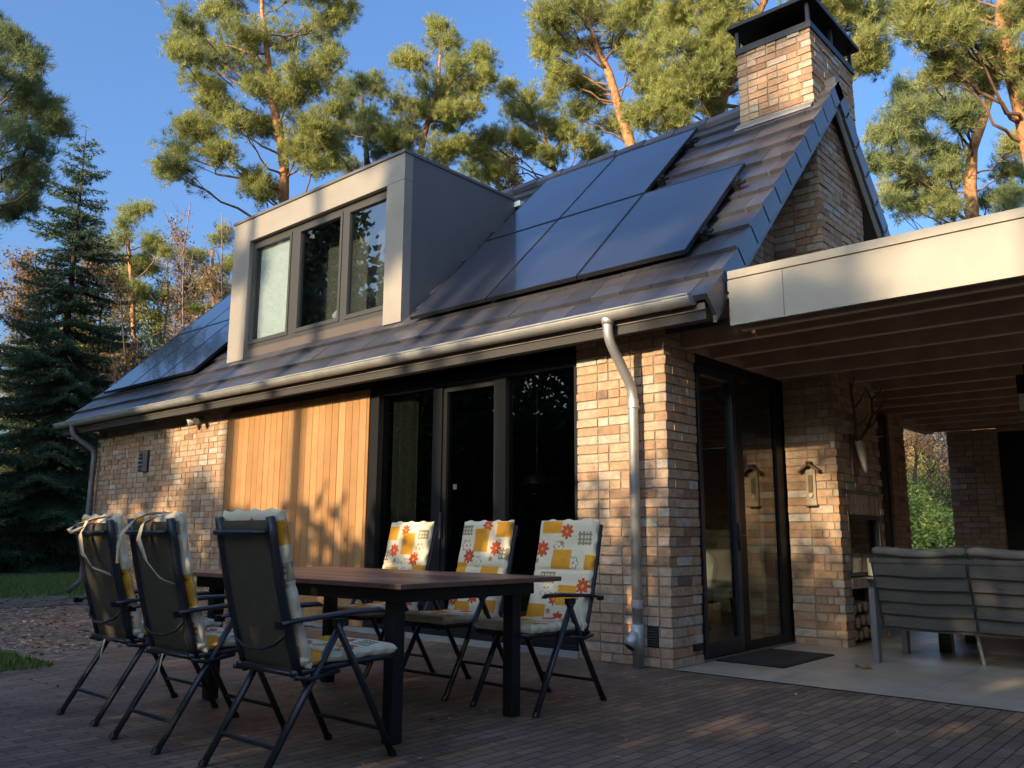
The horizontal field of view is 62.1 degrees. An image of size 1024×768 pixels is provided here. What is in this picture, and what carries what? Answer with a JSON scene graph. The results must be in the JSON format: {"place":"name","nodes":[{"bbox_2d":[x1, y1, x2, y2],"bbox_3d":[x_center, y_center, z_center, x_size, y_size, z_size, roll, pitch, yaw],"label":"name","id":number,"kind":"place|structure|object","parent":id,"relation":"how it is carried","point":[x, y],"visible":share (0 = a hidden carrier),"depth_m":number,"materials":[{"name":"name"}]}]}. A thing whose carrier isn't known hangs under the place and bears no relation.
{"place":"outdoors","nodes":[
{"label":"outdoors","id":0,"kind":"place"},
{"bbox_2d":[0,571,84,667],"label":"lawn","id":1,"kind":"structure","parent":0,"point":[74,595],"depth_m":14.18,"materials":[{"name":"green plant"}]},
{"bbox_2d":[0,648,54,671],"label":"grass","id":2,"kind":"structure","parent":1,"relation":"on","point":[8,660],"depth_m":6.41,"materials":[{"name":"green plant"}]},
{"bbox_2d":[0,7,81,242],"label":"pine tree","id":3,"kind":"object","parent":1,"relation":"on","point":[48,117],"visible":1,"depth_m":17.91,"materials":[{"name":"green plant"}]},
{"bbox_2d":[143,0,366,216],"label":"pine tree","id":4,"kind":"object","parent":1,"relation":"on","point":[304,148],"visible":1,"depth_m":21.32,"materials":[{"name":"green plant"}]},
{"bbox_2d":[0,595,87,606],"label":"soil strip","id":5,"kind":"object","parent":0,"point":[36,603],"depth_m":12.60,"materials":[{"name":"brown soil"}]},
{"bbox_2d":[0,594,85,606],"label":"dead leaves","id":6,"kind":"object","parent":5,"relation":"on","point":[2,603],"visible":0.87,"depth_m":12.64,"materials":[{"name":"brown plant"}]},
{"bbox_2d":[0,630,1023,767],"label":"patio","id":7,"kind":"structure","parent":0,"point":[660,728],"depth_m":4.49,"materials":[{"name":"brick"}]},
{"bbox_2d":[56,513,222,726],"bbox_3d":[-2.107,1.294,4.819,0.525,1.092,0.781,-9,-14,41],"label":"folding chair","id":8,"kind":"object","parent":7,"relation":"on","point":[111,592],"visible":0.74,"depth_m":4.62,"materials":[{"name":"fabric"}]},
{"bbox_2d":[108,510,285,754],"bbox_3d":[-1.550,1.198,4.272,0.525,1.092,0.758,-9,-14,41],"label":"folding chair","id":9,"kind":"object","parent":7,"relation":"on","point":[169,599],"visible":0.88,"depth_m":4.08,"materials":[{"name":"metal"}]},
{"bbox_2d":[198,508,396,767],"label":"folding chair","id":10,"kind":"object","parent":7,"relation":"on","point":[265,606],"visible":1,"depth_m":3.63,"materials":[{"name":"metal"}]},
{"bbox_2d":[193,566,560,744],"bbox_3d":[-0.921,1.494,4.983,2.140,0.750,1.200,-9,-14,41],"label":"garden table","id":11,"kind":"object","parent":7,"relation":"on","point":[395,590],"visible":0.84,"depth_m":4.50,"materials":[{"name":"brown wood"}]},
{"bbox_2d":[320,521,437,684],"bbox_3d":[-0.940,1.532,6.106,0.525,1.092,0.737,-9,-14,41],"label":"folding chair","id":12,"kind":"object","parent":7,"relation":"on","point":[410,545],"visible":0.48,"depth_m":6.24,"materials":[{"name":"metal"}]},
{"bbox_2d":[404,520,517,700],"bbox_3d":[-0.350,1.443,5.593,0.525,1.092,0.737,-9,-14,41],"label":"folding chair","id":13,"kind":"object","parent":7,"relation":"on","point":[487,546],"visible":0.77,"depth_m":5.68,"materials":[{"name":"fabric"}]},
{"bbox_2d":[0,631,1017,767],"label":"fallen needles","id":14,"kind":"object","parent":7,"relation":"on","point":[513,756],"depth_m":4.72,"materials":[{"name":"brown plant"}]},
{"bbox_2d":[470,519,606,717],"bbox_3d":[0.180,1.361,5.126,0.525,1.092,0.737,-9,-14,41],"label":"folding chair","id":15,"kind":"object","parent":7,"relation":"on","point":[568,552],"visible":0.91,"depth_m":5.20,"materials":[{"name":"fabric"}]},
{"bbox_2d":[0,566,1023,712],"bbox_3d":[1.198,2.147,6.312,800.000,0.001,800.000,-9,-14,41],"label":"ground","id":16,"kind":"structure","parent":0,"point":[15,573],"depth_m":5.96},
{"bbox_2d":[0,287,38,559],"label":"spruce tree","id":17,"kind":"object","parent":16,"relation":"on","point":[18,457],"visible":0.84,"depth_m":22.10,"materials":[{"name":"green plant"}]},
{"bbox_2d":[0,280,72,513],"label":"spruce tree","id":18,"kind":"object","parent":16,"relation":"on","point":[16,427],"visible":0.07,"depth_m":29.50,"materials":[{"name":"green plant"}]},
{"bbox_2d":[0,242,83,470],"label":"oak tree","id":19,"kind":"object","parent":16,"relation":"on","point":[16,265],"visible":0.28,"depth_m":29.73,"materials":[{"name":"green plant"}]},
{"bbox_2d":[0,603,87,608],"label":"kerb","id":20,"kind":"structure","parent":16,"relation":"on","point":[44,605],"depth_m":11.66,"materials":[{"name":"grey concrete"}]},
{"bbox_2d":[1,248,98,444],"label":"birch tree","id":21,"kind":"object","parent":16,"relation":"on","point":[60,328],"visible":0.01,"depth_m":35.83,"materials":[{"name":"green plant"}]},
{"bbox_2d":[0,124,144,573],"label":"spruce tree","id":22,"kind":"object","parent":16,"relation":"on","point":[45,486],"visible":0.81,"depth_m":24.56,"materials":[{"name":"green plant"}]},
{"bbox_2d":[54,488,91,555],"bbox_3d":[-14.294,4.534,27.145,3.509,2.994,3.671,0,-10,0],"label":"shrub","id":23,"kind":"object","parent":16,"relation":"on","point":[84,513],"visible":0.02,"depth_m":26.89,"materials":[{"name":"green plant"}]},
{"bbox_2d":[40,319,120,438],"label":"young tree","id":24,"kind":"object","parent":16,"relation":"on","point":[92,341],"visible":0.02,"depth_m":35.66,"materials":[{"name":"green plant"}]},
{"bbox_2d":[24,251,151,447],"bbox_3d":[-17.323,0.752,34.242,4.603,12.553,6.372,-1,-10,5],"label":"oak tree","id":25,"kind":"object","parent":16,"relation":"on","point":[108,272],"visible":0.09,"depth_m":34.22,"materials":[{"name":"brown plant"}]},
{"bbox_2d":[0,313,181,473],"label":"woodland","id":26,"kind":"object","parent":16,"relation":"on","point":[39,420],"depth_m":49.80,"materials":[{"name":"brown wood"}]},
{"bbox_2d":[60,307,124,512],"bbox_3d":[-15.234,1.788,30.836,4.543,9.987,4.475,-9,-14,41],"label":"spruce tree","id":27,"kind":"object","parent":16,"relation":"on","point":[89,351],"visible":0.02,"depth_m":31.12,"materials":[{"name":"green plant"}]},
{"bbox_2d":[59,270,149,454],"bbox_3d":[-10.587,1.179,24.085,4.373,8.190,3.531,2,-10,-10],"label":"bare tree","id":28,"kind":"object","parent":16,"relation":"on","point":[126,360],"visible":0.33,"depth_m":23.86,"materials":[{"name":"brown plant"}]},
{"bbox_2d":[122,330,150,374],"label":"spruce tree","id":29,"kind":"object","parent":16,"relation":"on","point":[131,357],"visible":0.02,"depth_m":35.46,"materials":[{"name":"green plant"}]},
{"bbox_2d":[96,196,181,370],"bbox_3d":[-15.627,-0.494,35.400,3.890,15.412,5.408,8,-13,-35],"label":"pine tree","id":30,"kind":"object","parent":16,"relation":"on","point":[152,244],"visible":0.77,"depth_m":36.23,"materials":[{"name":"green plant"}]},
{"bbox_2d":[90,224,199,373],"bbox_3d":[-16.192,0.093,38.004,6.201,15.201,6.919,-9,-14,41],"label":"birch tree","id":31,"kind":"object","parent":16,"relation":"on","point":[140,318],"visible":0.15,"depth_m":37.15,"materials":[{"name":"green plant"}]},
{"bbox_2d":[115,242,201,354],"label":"bare tree","id":32,"kind":"object","parent":16,"relation":"on","point":[168,312],"visible":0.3,"depth_m":27.01,"materials":[{"name":"brown plant"}]},
{"bbox_2d":[115,264,206,352],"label":"birch tree","id":33,"kind":"object","parent":16,"relation":"on","point":[156,316],"visible":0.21,"depth_m":38.64,"materials":[{"name":"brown plant"}]},
{"bbox_2d":[0,604,321,661],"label":"mulch bed","id":34,"kind":"object","parent":16,"relation":"on","point":[51,656],"visible":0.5,"depth_m":8.60,"materials":[{"name":"brown wood"}]},
{"bbox_2d":[143,212,215,347],"bbox_3d":[-14.459,0.167,40.291,4.897,15.881,6.817,-9,-14,41],"label":"oak tree","id":35,"kind":"object","parent":16,"relation":"on","point":[174,238],"visible":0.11,"depth_m":39.61,"materials":[{"name":"brown plant"}]},
{"bbox_2d":[149,201,212,340],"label":"bare tree","id":36,"kind":"object","parent":16,"relation":"on","point":[182,277],"visible":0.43,"depth_m":29.93,"materials":[{"name":"brown plant"}]},
{"bbox_2d":[159,262,231,327],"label":"oak tree","id":37,"kind":"object","parent":16,"relation":"on","point":[208,285],"visible":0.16,"depth_m":32.86,"materials":[{"name":"brown plant"}]},
{"bbox_2d":[174,219,234,317],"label":"pine tree","id":38,"kind":"object","parent":16,"relation":"on","point":[216,239],"visible":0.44,"depth_m":37.44,"materials":[{"name":"green plant"}]},
{"bbox_2d":[205,213,234,310],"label":"bare tree","id":39,"kind":"object","parent":16,"relation":"on","point":[222,235],"visible":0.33,"depth_m":31.04,"materials":[{"name":"brown plant"}]},
{"bbox_2d":[318,66,405,176],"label":"pine tree","id":40,"kind":"object","parent":16,"relation":"on","point":[362,127],"visible":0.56,"depth_m":26.38,"materials":[{"name":"green plant"}]},
{"bbox_2d":[370,10,504,168],"bbox_3d":[-2.341,-3.460,25.156,4.364,17.751,3.798,-3,-11,16],"label":"pine tree","id":41,"kind":"object","parent":16,"relation":"on","point":[446,107],"visible":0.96,"depth_m":25.45,"materials":[{"name":"green plant"}]},
{"bbox_2d":[53,0,911,670],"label":"house","id":42,"kind":"structure","parent":16,"relation":"on","point":[341,402],"depth_m":8.90,"materials":[{"name":"brick"}]},
{"bbox_2d":[137,450,149,472],"bbox_3d":[-5.322,1.115,12.278,0.150,0.320,0.100,-9,-14,41],"label":"air vent","id":43,"kind":"object","parent":42,"relation":"attached to","point":[143,460],"visible":1,"depth_m":12.25,"materials":[{"name":"metal"}]},
{"bbox_2d":[103,328,202,393],"bbox_3d":[-5.827,-0.386,13.861,0.940,1.161,1.161,-9,-14,41],"label":"solar panel","id":44,"kind":"object","parent":42,"relation":"attached to","point":[131,377],"visible":0.93,"depth_m":13.79,"materials":[{"name":"blue"}]},
{"bbox_2d":[130,320,228,386],"bbox_3d":[-5.114,-0.493,13.242,0.940,1.161,1.161,-9,-14,41],"label":"solar panel","id":45,"kind":"object","parent":42,"relation":"attached to","point":[158,371],"visible":0.81,"depth_m":13.18,"materials":[{"name":"blue"}]},
{"bbox_2d":[160,323,228,379],"bbox_3d":[-4.402,-0.601,12.624,0.940,1.161,1.161,-9,-14,41],"label":"solar panel","id":46,"kind":"object","parent":42,"relation":"attached to","point":[204,353],"visible":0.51,"depth_m":12.37,"materials":[{"name":"blue"}]},
{"bbox_2d":[187,417,203,425],"bbox_3d":[-4.201,0.495,11.312,0.309,0.125,0.182,-9,-14,41],"label":"security light","id":47,"kind":"object","parent":42,"relation":"attached to","point":[195,420],"visible":1,"depth_m":11.25,"materials":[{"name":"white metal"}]},
{"bbox_2d":[177,294,230,335],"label":"solar panel","id":48,"kind":"object","parent":42,"relation":"attached to","point":[212,314],"visible":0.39,"depth_m":14.72,"materials":[{"name":"blue"}]},
{"bbox_2d":[205,307,229,326],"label":"solar panel","id":49,"kind":"object","parent":42,"relation":"attached to","point":[224,316],"visible":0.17,"depth_m":14.04,"materials":[{"name":"blue"}]},
{"bbox_2d":[360,353,579,658],"bbox_3d":[-0.447,1.145,8.071,2.788,2.540,0.172,-9,-14,41],"label":"sliding door","id":50,"kind":"structure","parent":42,"relation":"in","point":[501,378],"depth_m":8.22,"materials":[{"name":"black glass"}]},
{"bbox_2d":[523,374,550,484],"bbox_3d":[0.235,0.415,7.993,0.256,1.046,0.260,-9,-14,41],"label":"indoor pendant","id":51,"kind":"object","parent":42,"relation":"hanging from","point":[536,477],"visible":0.95,"depth_m":7.92,"materials":[{"name":"black metal"}]},
{"bbox_2d":[647,624,658,647],"bbox_3d":[1.071,1.913,6.459,0.100,0.170,0.014,-9,-14,41],"label":"air vent","id":52,"kind":"object","parent":42,"relation":"attached to","point":[652,636],"visible":1,"depth_m":6.46,"materials":[{"name":"black metal"}]},
{"bbox_2d":[651,171,669,189],"bbox_3d":[0.735,-1.970,9.398,2.300,0.137,0.107,-9,-14,41],"label":"mounting rail","id":53,"kind":"object","parent":42,"relation":"attached to","point":[660,182],"visible":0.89,"depth_m":8.70,"materials":[{"name":"black metal"}]},
{"bbox_2d":[486,156,615,240],"bbox_3d":[0.487,-2.200,10.097,1.080,1.161,1.161,-9,-14,41],"label":"solar panel","id":54,"kind":"object","parent":53,"relation":"attached to","point":[551,199],"visible":0.8,"depth_m":10.04,"materials":[{"name":"blue"}]},
{"bbox_2d":[559,128,697,218],"bbox_3d":[1.305,-2.324,9.387,1.080,1.161,1.161,-9,-14,41],"label":"solar panel","id":55,"kind":"object","parent":53,"relation":"attached to","point":[631,173],"visible":0.87,"depth_m":9.31,"materials":[{"name":"blue"}]},
{"bbox_2d":[681,135,697,151],"bbox_3d":[1.155,-2.504,9.975,2.300,0.137,0.107,-9,-14,41],"label":"mounting rail","id":56,"kind":"object","parent":42,"relation":"attached to","point":[690,145],"visible":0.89,"depth_m":9.26,"materials":[{"name":"black metal"}]},
{"bbox_2d":[693,643,702,650],"bbox_3d":[1.442,2.038,6.574,0.050,0.050,0.090,-9,-14,41],"label":"wall socket","id":57,"kind":"object","parent":42,"relation":"attached to","point":[698,647],"depth_m":6.55,"materials":[{"name":"black plastic"}]},
{"bbox_2d":[693,222,713,244],"bbox_3d":[0.370,-1.056,7.997,3.370,0.137,0.107,-9,-14,41],"label":"mounting rail","id":58,"kind":"object","parent":42,"relation":"attached to","point":[703,236],"visible":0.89,"depth_m":6.94,"materials":[{"name":"black metal"}]},
{"bbox_2d":[410,220,556,319],"bbox_3d":[-0.279,-1.225,9.045,1.080,1.161,1.161,-9,-14,41],"label":"solar panel","id":59,"kind":"object","parent":58,"relation":"attached to","point":[480,273],"visible":0.93,"depth_m":8.96,"materials":[{"name":"black"}]},
{"bbox_2d":[486,194,642,301],"bbox_3d":[0.539,-1.349,8.335,1.080,1.161,1.161,-9,-14,41],"label":"solar panel","id":60,"kind":"object","parent":58,"relation":"attached to","point":[563,250],"visible":0.93,"depth_m":8.24,"materials":[{"name":"blue"}]},
{"bbox_2d":[577,163,745,279],"bbox_3d":[1.357,-1.473,7.625,1.080,1.161,1.161,-9,-14,41],"label":"solar panel","id":61,"kind":"object","parent":58,"relation":"attached to","point":[661,223],"visible":1,"depth_m":7.51,"materials":[{"name":"blue"}]},
{"bbox_2d":[706,551,717,630],"bbox_3d":[1.827,2.133,8.806,0.618,0.846,0.549,-4,-11,21],"label":"indoor armchair","id":62,"kind":"object","parent":42,"relation":"on","point":[712,565],"visible":0.3,"depth_m":8.84,"materials":[{"name":"white fabric"}]},
{"bbox_2d":[711,585,732,623],"bbox_3d":[2.212,2.444,9.347,0.760,0.427,0.760,-9,-14,41],"label":"indoor table","id":63,"kind":"object","parent":42,"relation":"on","point":[728,588],"visible":0.27,"depth_m":9.23,"materials":[{"name":"brown wood"}]},
{"bbox_2d":[728,174,745,193],"bbox_3d":[0.790,-1.590,8.574,3.370,0.137,0.107,-9,-14,41],"label":"mounting rail","id":64,"kind":"object","parent":42,"relation":"attached to","point":[736,186],"visible":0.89,"depth_m":7.51,"materials":[{"name":"black metal"}]},
{"bbox_2d":[693,353,792,659],"bbox_3d":[2.070,1.079,7.521,0.156,2.500,1.725,-9,-14,41],"label":"terrace door","id":65,"kind":"structure","parent":42,"relation":"in","point":[705,367],"depth_m":7.48,"materials":[{"name":"metal"}]},
{"bbox_2d":[797,461,821,505],"bbox_3d":[2.808,0.938,8.001,0.212,0.420,0.090,-9,-14,41],"label":"wall ornament","id":66,"kind":"object","parent":42,"relation":"attached to","point":[811,488],"depth_m":8.00,"materials":[{"name":"brown wood"}]},
{"bbox_2d":[665,207,1023,434],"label":"canopy","id":67,"kind":"object","parent":42,"relation":"attached to","point":[924,327],"visible":0.83,"depth_m":6.24,"materials":[{"name":"wood"}]},
{"bbox_2d":[1015,364,1023,410],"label":"hanging lantern","id":68,"kind":"object","parent":67,"relation":"hanging from","point":[1020,384],"visible":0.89,"depth_m":7.57,"materials":[{"name":"black metal"}]},
{"bbox_2d":[854,602,861,612],"bbox_3d":[3.203,2.114,8.042,0.179,0.093,0.090,-9,-14,41],"label":"firewood log","id":69,"kind":"object","parent":42,"relation":"in","point":[858,606],"visible":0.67,"depth_m":7.98,"materials":[{"name":"brown wood"}]},
{"bbox_2d":[849,373,886,475],"bbox_3d":[3.407,0.416,8.203,0.261,0.922,0.805,-9,-14,41],"label":"antler trophy","id":70,"kind":"object","parent":42,"relation":"attached to","point":[857,446],"visible":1,"depth_m":8.18,"materials":[{"name":"brown"}]},
{"bbox_2d":[876,413,893,546],"bbox_3d":[4.487,1.595,10.312,0.090,2.500,0.500,-9,-14,41],"label":"side door","id":71,"kind":"structure","parent":42,"relation":"in","point":[880,418],"depth_m":10.47,"materials":[{"name":"brown glass"}]},
{"bbox_2d":[454,148,520,190],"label":"pine tree","id":72,"kind":"object","parent":16,"relation":"on","point":[468,168],"visible":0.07,"depth_m":31.99,"materials":[{"name":"green plant"}]},
{"bbox_2d":[498,150,527,190],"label":"oak tree","id":73,"kind":"object","parent":16,"relation":"on","point":[511,162],"visible":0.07,"depth_m":29.82,"materials":[{"name":"green plant"}]},
{"bbox_2d":[459,71,614,190],"bbox_3d":[0.638,-2.392,26.824,5.611,16.270,4.090,0,-10,4],"label":"pine tree","id":74,"kind":"object","parent":16,"relation":"on","point":[561,132],"visible":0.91,"depth_m":27.23,"materials":[{"name":"green plant"}]},
{"bbox_2d":[519,0,695,146],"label":"pine tree","id":75,"kind":"object","parent":16,"relation":"on","point":[619,17],"visible":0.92,"depth_m":23.84,"materials":[{"name":"green plant"}]},
{"bbox_2d":[608,0,907,141],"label":"pine tree","id":76,"kind":"object","parent":16,"relation":"on","point":[706,76],"visible":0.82,"depth_m":20.27,"materials":[{"name":"green plant"}]},
{"bbox_2d":[903,432,947,486],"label":"oak tree","id":77,"kind":"object","parent":16,"relation":"on","point":[909,458],"visible":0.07,"depth_m":36.78,"materials":[{"name":"brown plant"}]},
{"bbox_2d":[904,430,951,498],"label":"beech tree","id":78,"kind":"object","parent":16,"relation":"on","point":[938,445],"visible":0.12,"depth_m":35.10,"materials":[{"name":"brown plant"}]},
{"bbox_2d":[905,447,953,528],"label":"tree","id":79,"kind":"object","parent":16,"relation":"on","point":[930,484],"visible":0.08,"depth_m":32.04,"materials":[{"name":"green plant"}]},
{"bbox_2d":[907,468,954,548],"bbox_3d":[13.127,4.625,28.231,4.082,3.670,3.999,1,-10,-6],"label":"shrub","id":80,"kind":"object","parent":16,"relation":"on","point":[912,497],"visible":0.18,"depth_m":27.81,"materials":[{"name":"green plant"}]},
{"bbox_2d":[910,500,955,548],"bbox_3d":[13.705,4.958,27.048,3.949,2.577,4.468,3,-11,-15],"label":"shrub","id":81,"kind":"object","parent":16,"relation":"on","point":[937,533],"visible":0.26,"depth_m":26.70,"materials":[{"name":"green plant"}]},
{"bbox_2d":[914,478,952,533],"bbox_3d":[16.259,5.155,31.403,4.700,3.796,5.573,-9,-14,41],"label":"shrub","id":82,"kind":"object","parent":16,"relation":"on","point":[949,501],"visible":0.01,"depth_m":31.05,"materials":[{"name":"green plant"}]},
{"bbox_2d":[903,428,964,532],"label":"oak tree","id":83,"kind":"object","parent":16,"relation":"on","point":[911,435],"visible":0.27,"depth_m":29.86,"materials":[{"name":"green plant"}]},
{"bbox_2d":[904,430,963,499],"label":"oak tree","id":84,"kind":"object","parent":16,"relation":"on","point":[931,440],"visible":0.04,"depth_m":42.98,"materials":[{"name":"brown plant"}]},
{"bbox_2d":[859,55,1023,428],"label":"pine tree","id":85,"kind":"object","parent":16,"relation":"on","point":[944,163],"visible":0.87,"depth_m":19.16,"materials":[{"name":"green plant"}]},
{"bbox_2d":[904,429,980,508],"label":"woodland","id":86,"kind":"object","parent":16,"relation":"on","point":[918,454],"depth_m":49.12,"materials":[{"name":"plant"}]},
{"bbox_2d":[876,0,1023,167],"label":"pine tree","id":87,"kind":"object","parent":16,"relation":"on","point":[942,29],"visible":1,"depth_m":13.44,"materials":[{"name":"green plant"}]},
{"bbox_2d":[946,424,1023,549],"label":"terrace wall","id":88,"kind":"structure","parent":16,"relation":"on","point":[986,471],"depth_m":11.56,"materials":[{"name":"brick"}]},
{"bbox_2d":[997,430,1023,549],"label":"door","id":89,"kind":"structure","parent":88,"relation":"in","point":[1011,443],"depth_m":11.43,"materials":[{"name":"black metal"}]},
{"bbox_2d":[0,0,1023,485],"label":"sky","id":90,"kind":"structure","parent":0,"point":[105,50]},
{"bbox_2d":[674,630,1023,711],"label":"terrace floor","id":91,"kind":"structure","parent":0,"point":[925,669],"depth_m":6.30,"materials":[{"name":"concrete"}]},
{"bbox_2d":[716,648,833,668],"bbox_3d":[2.163,2.236,6.948,0.570,0.012,0.990,-9,-14,41],"label":"doormat","id":92,"kind":"object","parent":91,"relation":"on","point":[777,658],"visible":1,"depth_m":6.86,"materials":[{"name":"grey"}]},
{"bbox_2d":[857,630,863,639],"bbox_3d":[3.202,2.360,7.997,0.179,0.093,0.090,-9,-14,41],"label":"firewood log","id":93,"kind":"object","parent":91,"relation":"on","point":[860,634],"visible":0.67,"depth_m":7.93,"materials":[{"name":"brown wood"}]},
{"bbox_2d":[855,625,868,638],"bbox_3d":[3.288,2.358,8.096,0.179,0.120,0.117,-9,-14,41],"label":"firewood log","id":94,"kind":"object","parent":91,"relation":"on","point":[864,629],"visible":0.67,"depth_m":8.03,"materials":[{"name":"brown wood"}]},
{"bbox_2d":[855,614,865,624],"bbox_3d":[3.255,2.238,8.080,0.179,0.102,0.099,-9,-14,41],"label":"firewood log","id":95,"kind":"object","parent":94,"relation":"on","point":[862,618],"visible":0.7,"depth_m":8.02,"materials":[{"name":"brown wood"}]},
{"bbox_2d":[855,664,874,669],"bbox_3d":[2.655,2.130,6.392,0.146,0.032,0.060,-9,-14,41],"label":"curled leaf","id":96,"kind":"object","parent":91,"relation":"on","point":[868,667],"visible":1,"depth_m":6.39,"materials":[{"name":"brown plant"}]},
{"bbox_2d":[868,546,1023,665],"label":"lounge sofa","id":97,"kind":"object","parent":91,"relation":"on","point":[976,592],"visible":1,"depth_m":6.49,"materials":[{"name":"wood"}]},
{"bbox_2d":[938,633,976,652],"bbox_3d":[4.413,2.191,7.421,1.090,0.300,1.000,-9,-14,41],"label":"lounge table","id":98,"kind":"object","parent":91,"relation":"on","point":[946,643],"visible":0.14,"depth_m":7.38,"materials":[{"name":"black metal"}]},
{"bbox_2d":[867,557,872,576],"bbox_3d":[3.463,1.752,8.150,0.118,0.190,0.120,-9,-14,41],"label":"candle","id":99,"kind":"object","parent":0,"point":[870,573],"visible":0.4,"depth_m":8.13,"materials":[{"name":"beige wax"}]},
{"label":"firewood log","id":100,"kind":"object","parent":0,"visible":0},
{"bbox_2d":[854,616,859,628],"bbox_3d":[3.156,2.232,7.967,0.179,0.111,0.108,-9,-14,41],"label":"firewood log","id":101,"kind":"object","parent":100,"relation":"on","point":[857,623],"visible":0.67,"depth_m":7.90,"materials":[{"name":"brown wood"}]},
{"bbox_2d":[853,604,856,614],"bbox_3d":[3.117,2.106,7.944,0.179,0.093,0.090,-9,-14,41],"label":"firewood log","id":102,"kind":"object","parent":101,"relation":"on","point":[855,609],"visible":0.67,"depth_m":7.88,"materials":[{"name":"brown wood"}]},
{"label":"firewood log","id":103,"kind":"object","parent":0,"visible":0},
{"bbox_2d":[856,613,869,624],"bbox_3d":[3.348,2.262,8.182,0.179,0.111,0.108,-9,-14,41],"label":"firewood log","id":104,"kind":"object","parent":103,"relation":"on","point":[867,616],"visible":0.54,"depth_m":8.12,"materials":[{"name":"brown wood"}]},
{"bbox_2d":[854,600,867,611],"bbox_3d":[3.309,2.131,8.161,0.179,0.102,0.099,-9,-14,41],"label":"firewood log","id":105,"kind":"object","parent":104,"relation":"on","point":[864,604],"visible":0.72,"depth_m":8.10,"materials":[{"name":"brown wood"}]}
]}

